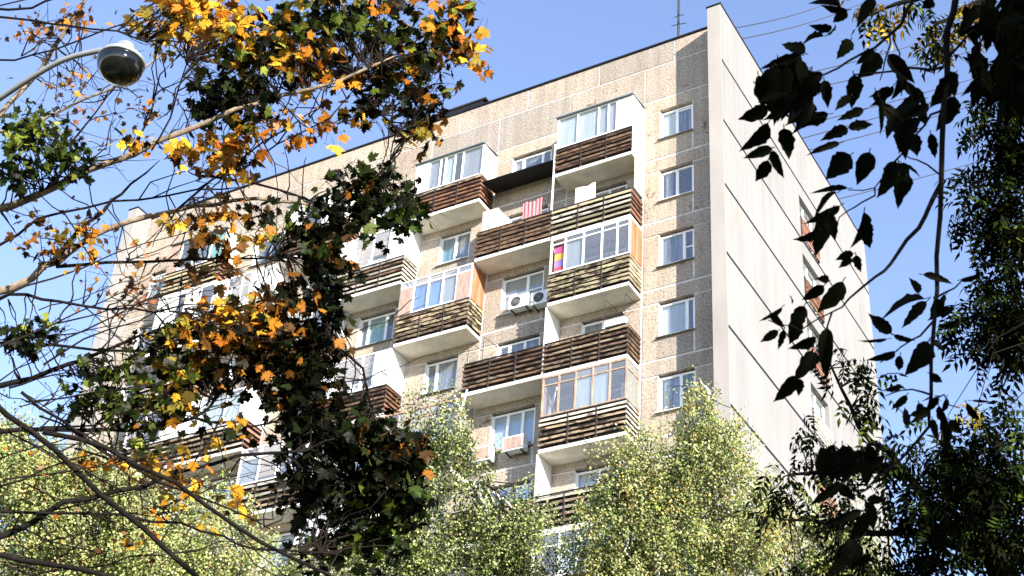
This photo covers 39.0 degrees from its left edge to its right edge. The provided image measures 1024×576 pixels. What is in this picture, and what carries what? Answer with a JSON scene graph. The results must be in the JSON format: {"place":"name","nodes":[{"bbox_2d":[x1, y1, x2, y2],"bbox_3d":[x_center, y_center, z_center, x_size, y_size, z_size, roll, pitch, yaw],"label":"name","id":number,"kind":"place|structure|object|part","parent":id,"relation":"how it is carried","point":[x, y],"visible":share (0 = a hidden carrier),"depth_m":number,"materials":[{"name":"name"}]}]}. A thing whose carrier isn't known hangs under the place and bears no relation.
{"place":"outdoors","nodes":[
{"label":"outdoors","id":0,"kind":"place"},
{"bbox_2d":[0,0,1023,575],"label":"sky","id":1,"kind":"structure","parent":0,"point":[533,42],"materials":[{"name":"blue"}]},
{"label":"ground","id":2,"kind":"structure","parent":0,"visible":0},
{"bbox_2d":[0,40,144,101],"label":"street lamp","id":3,"kind":"object","parent":2,"relation":"on","point":[120,63],"visible":1,"depth_m":8.91,"materials":[{"name":"metal"}]},
{"bbox_2d":[0,388,288,575],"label":"birch tree","id":4,"kind":"object","parent":2,"relation":"on","point":[68,484],"visible":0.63,"depth_m":23.25,"materials":[{"name":"green plant"}]},
{"bbox_2d":[0,0,494,575],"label":"maple tree","id":5,"kind":"object","parent":2,"relation":"on","point":[326,488],"visible":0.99,"depth_m":9.30,"materials":[{"name":"green plant"}]},
{"bbox_2d":[249,377,575,575],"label":"birch tree","id":6,"kind":"object","parent":2,"relation":"on","point":[502,538],"visible":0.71,"depth_m":24.69,"materials":[{"name":"green plant"}]},
{"bbox_2d":[46,2,893,575],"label":"apartment building","id":7,"kind":"structure","parent":2,"relation":"on","point":[682,228],"depth_m":51.06,"materials":[{"name":"concrete"}]},
{"bbox_2d":[122,383,144,400],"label":"window","id":8,"kind":"structure","parent":7,"relation":"in","point":[123,391],"depth_m":59.62,"materials":[{"name":"white plastic"}]},
{"bbox_2d":[129,326,152,355],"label":"window","id":9,"kind":"structure","parent":7,"relation":"in","point":[136,344],"depth_m":60.91,"materials":[{"name":"white plastic"}]},
{"bbox_2d":[144,273,165,299],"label":"window","id":10,"kind":"structure","parent":7,"relation":"in","point":[153,293],"depth_m":62.62,"materials":[{"name":"white plastic"}]},
{"bbox_2d":[200,477,236,511],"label":"window","id":11,"kind":"structure","parent":7,"relation":"in","point":[233,481],"depth_m":53.54,"materials":[{"name":"white glass"}]},
{"bbox_2d":[229,352,253,380],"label":"window","id":12,"kind":"structure","parent":7,"relation":"in","point":[233,362],"depth_m":57.09,"materials":[{"name":"white plastic"}]},
{"bbox_2d":[248,235,282,267],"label":"window","id":13,"kind":"structure","parent":7,"relation":"in","point":[258,252],"depth_m":59.99,"materials":[{"name":"white plastic"}]},
{"bbox_2d":[257,533,293,570],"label":"window","id":14,"kind":"structure","parent":7,"relation":"in","point":[285,536],"depth_m":50.54,"materials":[{"name":"white glass"}]},
{"bbox_2d":[274,464,295,476],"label":"window","id":15,"kind":"structure","parent":7,"relation":"in","point":[282,469],"depth_m":52.53,"materials":[{"name":"white plastic"}]},
{"bbox_2d":[308,274,335,299],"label":"window","id":16,"kind":"structure","parent":7,"relation":"in","point":[329,274],"depth_m":57.13,"materials":[{"name":"white plastic"}]},
{"bbox_2d":[349,380,383,394],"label":"window","id":17,"kind":"structure","parent":7,"relation":"in","point":[357,384],"depth_m":52.86,"materials":[{"name":"white plastic"}]},
{"bbox_2d":[354,312,394,349],"bbox_3d":[-5.072,1.589,53.805,1.720,1.370,0.340,-15,-39,26],"label":"window","id":18,"kind":"structure","parent":7,"relation":"in","point":[378,334],"depth_m":53.99,"materials":[{"name":"white plastic"}]},
{"bbox_2d":[368,256,386,263],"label":"window","id":19,"kind":"structure","parent":7,"relation":"in","point":[382,258],"depth_m":55.99,"materials":[{"name":"white plastic"}]},
{"bbox_2d":[374,203,395,228],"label":"window","id":20,"kind":"structure","parent":7,"relation":"in","point":[387,210],"depth_m":57.42,"materials":[{"name":"white plastic"}]},
{"bbox_2d":[422,355,458,395],"bbox_3d":[-2.512,3.128,50.816,1.450,1.370,0.340,-15,-39,26],"label":"window","id":21,"kind":"structure","parent":7,"relation":"in","point":[448,370],"depth_m":50.98,"materials":[{"name":"white plastic"}]},
{"bbox_2d":[415,97,488,121],"bbox_3d":[-3.075,-6.158,59.746,5.500,1.200,1.610,-15,-39,26],"label":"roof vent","id":22,"kind":"object","parent":7,"relation":"on","point":[467,105],"visible":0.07,"depth_m":58.71,"materials":[{"name":"metal"}]},
{"bbox_2d":[434,231,470,266],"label":"window","id":23,"kind":"structure","parent":7,"relation":"in","point":[448,250],"depth_m":54.20,"materials":[{"name":"white plastic"}]},
{"bbox_2d":[467,337,497,361],"bbox_3d":[-1.010,2.294,49.518,0.673,0.961,0.841,-15,-39,26],"label":"drying rack","id":24,"kind":"object","parent":7,"relation":"on","point":[479,348],"visible":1,"depth_m":49.48,"materials":[{"name":"metal"}]},
{"bbox_2d":[472,445,494,468],"bbox_3d":[-0.912,5.548,47.438,0.700,0.570,0.428,-15,-39,26],"label":"air conditioner","id":25,"kind":"object","parent":7,"relation":"attached to","point":[488,451],"visible":0.62,"depth_m":47.26,"materials":[{"name":"white plastic"}]},
{"bbox_2d":[481,208,507,230],"bbox_3d":[-0.673,-1.779,52.389,0.650,2.150,0.768,-15,-39,26],"label":"cabinet","id":26,"kind":"object","parent":7,"relation":"on","point":[495,217],"visible":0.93,"depth_m":52.51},
{"bbox_3d":[-0.992,-1.959,52.210,0.280,2.000,0.016,-15,-39,26],"label":"door","id":27,"kind":"part","parent":26,"relation":"part of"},
{"bbox_3d":[-0.728,-2.032,52.076,0.290,2.000,0.016,-15,-39,26],"label":"door","id":28,"kind":"part","parent":26,"relation":"part of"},
{"bbox_2d":[485,483,530,504],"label":"window","id":29,"kind":"structure","parent":7,"relation":"in","point":[510,488],"depth_m":46.45,"materials":[{"name":"blue glass"}]},
{"bbox_2d":[489,407,535,452],"bbox_3d":[0.004,4.740,47.804,1.790,1.520,0.340,-15,-39,26],"label":"window","id":30,"kind":"structure","parent":7,"relation":"in","point":[511,425],"depth_m":48.08,"materials":[{"name":"white plastic"}]},
{"bbox_2d":[502,433,527,457],"bbox_3d":[0.127,5.142,46.999,0.780,0.570,0.428,-15,-39,26],"label":"air conditioner","id":31,"kind":"object","parent":7,"relation":"attached to","point":[514,444],"visible":0.98,"depth_m":46.84,"materials":[{"name":"white plastic"}]},
{"bbox_2d":[496,337,539,357],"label":"window","id":32,"kind":"structure","parent":7,"relation":"in","point":[524,344],"depth_m":49.86,"materials":[{"name":"white plastic"}]},
{"bbox_2d":[508,292,531,315],"bbox_3d":[0.313,0.575,50.293,0.780,0.570,0.435,-15,-39,26],"label":"air conditioner","id":33,"kind":"object","parent":7,"relation":"attached to","point":[519,303],"visible":1,"depth_m":50.14,"materials":[{"name":"white plastic"}]},
{"bbox_2d":[496,268,544,316],"bbox_3d":[0.360,0.193,50.966,1.790,1.620,0.340,-15,-39,26],"label":"window","id":34,"kind":"structure","parent":7,"relation":"in","point":[530,284],"depth_m":51.30,"materials":[{"name":"white plastic"}]},
{"bbox_2d":[508,205,548,222],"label":"window","id":35,"kind":"structure","parent":7,"relation":"in","point":[543,210],"depth_m":53.27,"materials":[{"name":"white plastic"}]},
{"bbox_2d":[522,197,541,218],"bbox_3d":[0.721,-2.765,51.552,0.770,0.939,0.068,-15,-39,26],"label":"towel","id":36,"kind":"object","parent":7,"relation":"hanging from","point":[533,208],"visible":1,"depth_m":51.59,"materials":[{"name":"pink fabric"}]},
{"bbox_2d":[512,149,551,171],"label":"window","id":37,"kind":"structure","parent":7,"relation":"in","point":[544,157],"depth_m":54.61,"materials":[{"name":"white glass"}]},
{"bbox_2d":[530,289,549,311],"bbox_3d":[1.096,0.423,49.846,0.800,0.570,0.435,-15,-39,26],"label":"air conditioner","id":38,"kind":"object","parent":7,"relation":"attached to","point":[538,300],"visible":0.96,"depth_m":49.74,"materials":[{"name":"white plastic"}]},
{"bbox_2d":[549,387,557,417],"bbox_3d":[1.308,3.702,46.534,0.294,1.164,0.070,-7,-36,16],"label":"plank","id":39,"kind":"object","parent":7,"relation":"on","point":[553,400],"visible":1,"depth_m":46.55,"materials":[{"name":"white plastic"}]},
{"bbox_2d":[554,246,563,271],"bbox_3d":[1.624,-0.954,49.632,0.380,1.150,0.008,-15,-39,26],"label":"patterned cloth","id":40,"kind":"object","parent":7,"relation":"hanging from","point":[559,261],"visible":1,"depth_m":49.66,"materials":[{"name":"multicoloured fabric"}]},
{"bbox_2d":[575,182,595,202],"bbox_3d":[2.575,-3.205,50.859,0.800,1.068,0.038,-15,-39,26],"label":"bed sheet","id":41,"kind":"object","parent":7,"relation":"hanging from","point":[584,193],"visible":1,"depth_m":50.96,"materials":[{"name":"white fabric"}]},
{"bbox_2d":[574,462,620,490],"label":"window","id":42,"kind":"structure","parent":7,"relation":"in","point":[579,481],"depth_m":45.36,"materials":[{"name":"white glass"}]},
{"bbox_2d":[580,387,621,410],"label":"window","id":43,"kind":"structure","parent":7,"relation":"in","point":[618,389],"depth_m":46.61,"materials":[{"name":"white plastic"}]},
{"bbox_2d":[581,315,623,333],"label":"window","id":44,"kind":"structure","parent":7,"relation":"in","point":[584,329],"depth_m":48.57,"materials":[{"name":"white plastic"}]},
{"bbox_2d":[584,247,625,263],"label":"window","id":45,"kind":"structure","parent":7,"relation":"in","point":[586,260],"depth_m":50.08,"materials":[{"name":"white plastic"}]},
{"bbox_2d":[595,184,626,196],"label":"window","id":46,"kind":"structure","parent":7,"relation":"in","point":[623,186],"depth_m":51.55,"materials":[{"name":"white plastic"}]},
{"bbox_2d":[604,316,627,327],"bbox_3d":[3.362,1.133,46.706,0.750,0.240,0.190,-15,-39,26],"label":"flower box","id":47,"kind":"object","parent":7,"relation":"on","point":[616,321],"visible":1,"depth_m":46.62,"materials":[{"name":"white plastic"}]},
{"bbox_2d":[604,294,636,318],"bbox_3d":[3.572,0.831,47.338,0.823,0.961,0.841,-15,-39,26],"label":"drying rack","id":48,"kind":"object","parent":7,"relation":"on","point":[617,305],"visible":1,"depth_m":47.41,"materials":[{"name":"metal"}]},
{"bbox_2d":[657,104,692,140],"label":"window","id":49,"kind":"structure","parent":7,"relation":"in","point":[679,122],"depth_m":51.79,"materials":[{"name":"white glass"}]},
{"bbox_2d":[656,162,693,202],"bbox_3d":[5.689,-3.621,50.017,1.370,1.370,0.340,-15,-39,26],"label":"window","id":50,"kind":"structure","parent":7,"relation":"in","point":[669,178],"depth_m":50.22,"materials":[{"name":"white plastic"}]},
{"bbox_2d":[656,229,693,267],"bbox_3d":[5.510,-1.327,48.422,1.370,1.370,0.340,-15,-39,26],"label":"window","id":51,"kind":"structure","parent":7,"relation":"in","point":[671,250],"depth_m":48.63,"materials":[{"name":"white plastic"}]},
{"bbox_2d":[655,297,694,338],"bbox_3d":[5.330,0.968,46.826,1.370,1.370,0.340,-15,-39,26],"label":"window","id":52,"kind":"structure","parent":7,"relation":"in","point":[674,319],"depth_m":47.01,"materials":[{"name":"white plastic"}]},
{"bbox_2d":[654,368,695,413],"bbox_3d":[5.151,3.262,45.231,1.370,1.370,0.340,-15,-39,26],"label":"window","id":53,"kind":"structure","parent":7,"relation":"in","point":[679,382],"depth_m":45.46,"materials":[{"name":"white plastic"}]},
{"bbox_2d":[657,453,695,489],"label":"window","id":54,"kind":"structure","parent":7,"relation":"in","point":[676,453],"depth_m":44.15,"materials":[{"name":"white plastic"}]},
{"bbox_2d":[671,0,684,35],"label":"roof antenna","id":55,"kind":"object","parent":7,"relation":"on","point":[678,21],"visible":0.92,"depth_m":55.08,"materials":[{"name":"grey metal"}]},
{"bbox_2d":[736,6,820,27],"bbox_3d":[13.684,-13.401,69.600,0.042,22.945,21.920,-13,-38,23],"label":"cable","id":56,"kind":"object","parent":7,"relation":"attached to","point":[776,19],"visible":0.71,"depth_m":64.44,"materials":[{"name":"metal"}]},
{"bbox_2d":[742,3,861,38],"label":"cable","id":57,"kind":"object","parent":7,"relation":"attached to","point":[794,26],"visible":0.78,"depth_m":65.69,"materials":[{"name":"metal"}]},
{"bbox_2d":[799,203,812,254],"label":"window","id":58,"kind":"structure","parent":7,"relation":"in","point":[802,212],"depth_m":56.16,"materials":[{"name":"white plastic"}]},
{"bbox_2d":[803,262,817,316],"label":"window","id":59,"kind":"structure","parent":7,"relation":"in","point":[806,270],"depth_m":54.56,"materials":[{"name":"white plastic"}]},
{"bbox_2d":[807,324,820,376],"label":"window","id":60,"kind":"structure","parent":7,"relation":"in","point":[810,332],"depth_m":52.97,"materials":[{"name":"white plastic"}]},
{"bbox_2d":[811,390,825,447],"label":"window","id":61,"kind":"structure","parent":7,"relation":"in","point":[814,404],"depth_m":51.48,"materials":[{"name":"white plastic"}]},
{"bbox_2d":[814,35,941,71],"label":"cable","id":62,"kind":"object","parent":7,"relation":"attached to","point":[856,61],"visible":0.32,"depth_m":70.31,"materials":[{"name":"metal"}]},
{"bbox_2d":[803,92,963,137],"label":"cable","id":63,"kind":"object","parent":7,"relation":"attached to","point":[865,120],"visible":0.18,"depth_m":65.49,"materials":[{"name":"metal"}]},
{"bbox_2d":[810,102,983,149],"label":"cable","id":64,"kind":"object","parent":7,"relation":"attached to","point":[877,132],"visible":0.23,"depth_m":68.09,"materials":[{"name":"metal"}]},
{"bbox_2d":[826,79,971,119],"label":"cable","id":65,"kind":"object","parent":7,"relation":"attached to","point":[893,101],"visible":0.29,"depth_m":70.73,"materials":[{"name":"metal"}]},
{"bbox_2d":[830,45,993,84],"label":"cable","id":66,"kind":"object","parent":7,"relation":"attached to","point":[908,66],"visible":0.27,"depth_m":71.15,"materials":[{"name":"metal"}]},
{"bbox_2d":[839,157,992,198],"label":"cable","id":67,"kind":"object","parent":7,"relation":"attached to","point":[913,179],"visible":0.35,"depth_m":76.57,"materials":[{"name":"metal"}]},
{"bbox_2d":[537,365,801,575],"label":"birch tree","id":68,"kind":"object","parent":2,"relation":"on","point":[632,508],"visible":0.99,"depth_m":24.46,"materials":[{"name":"green plant"}]},
{"bbox_2d":[708,465,893,575],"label":"birch tree","id":69,"kind":"object","parent":2,"relation":"on","point":[798,525],"visible":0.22,"depth_m":25.72,"materials":[{"name":"green plant"}]},
{"bbox_2d":[733,345,1023,575],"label":"box elder tree","id":70,"kind":"object","parent":2,"relation":"on","point":[980,495],"visible":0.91,"depth_m":11.86,"materials":[{"name":"green plant"}]},
{"bbox_2d":[737,0,1023,575],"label":"ash tree","id":71,"kind":"object","parent":2,"relation":"on","point":[790,84],"visible":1,"depth_m":3.08,"materials":[{"name":"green plant"}]},
{"bbox_2d":[831,0,1023,446],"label":"box elder tree","id":72,"kind":"object","parent":2,"relation":"on","point":[930,34],"visible":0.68,"depth_m":10.96,"materials":[{"name":"green plant"}]},
{"bbox_2d":[930,63,1023,416],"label":"box elder tree","id":73,"kind":"object","parent":2,"relation":"on","point":[1007,168],"visible":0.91,"depth_m":12.87,"materials":[{"name":"green plant"}]}
]}

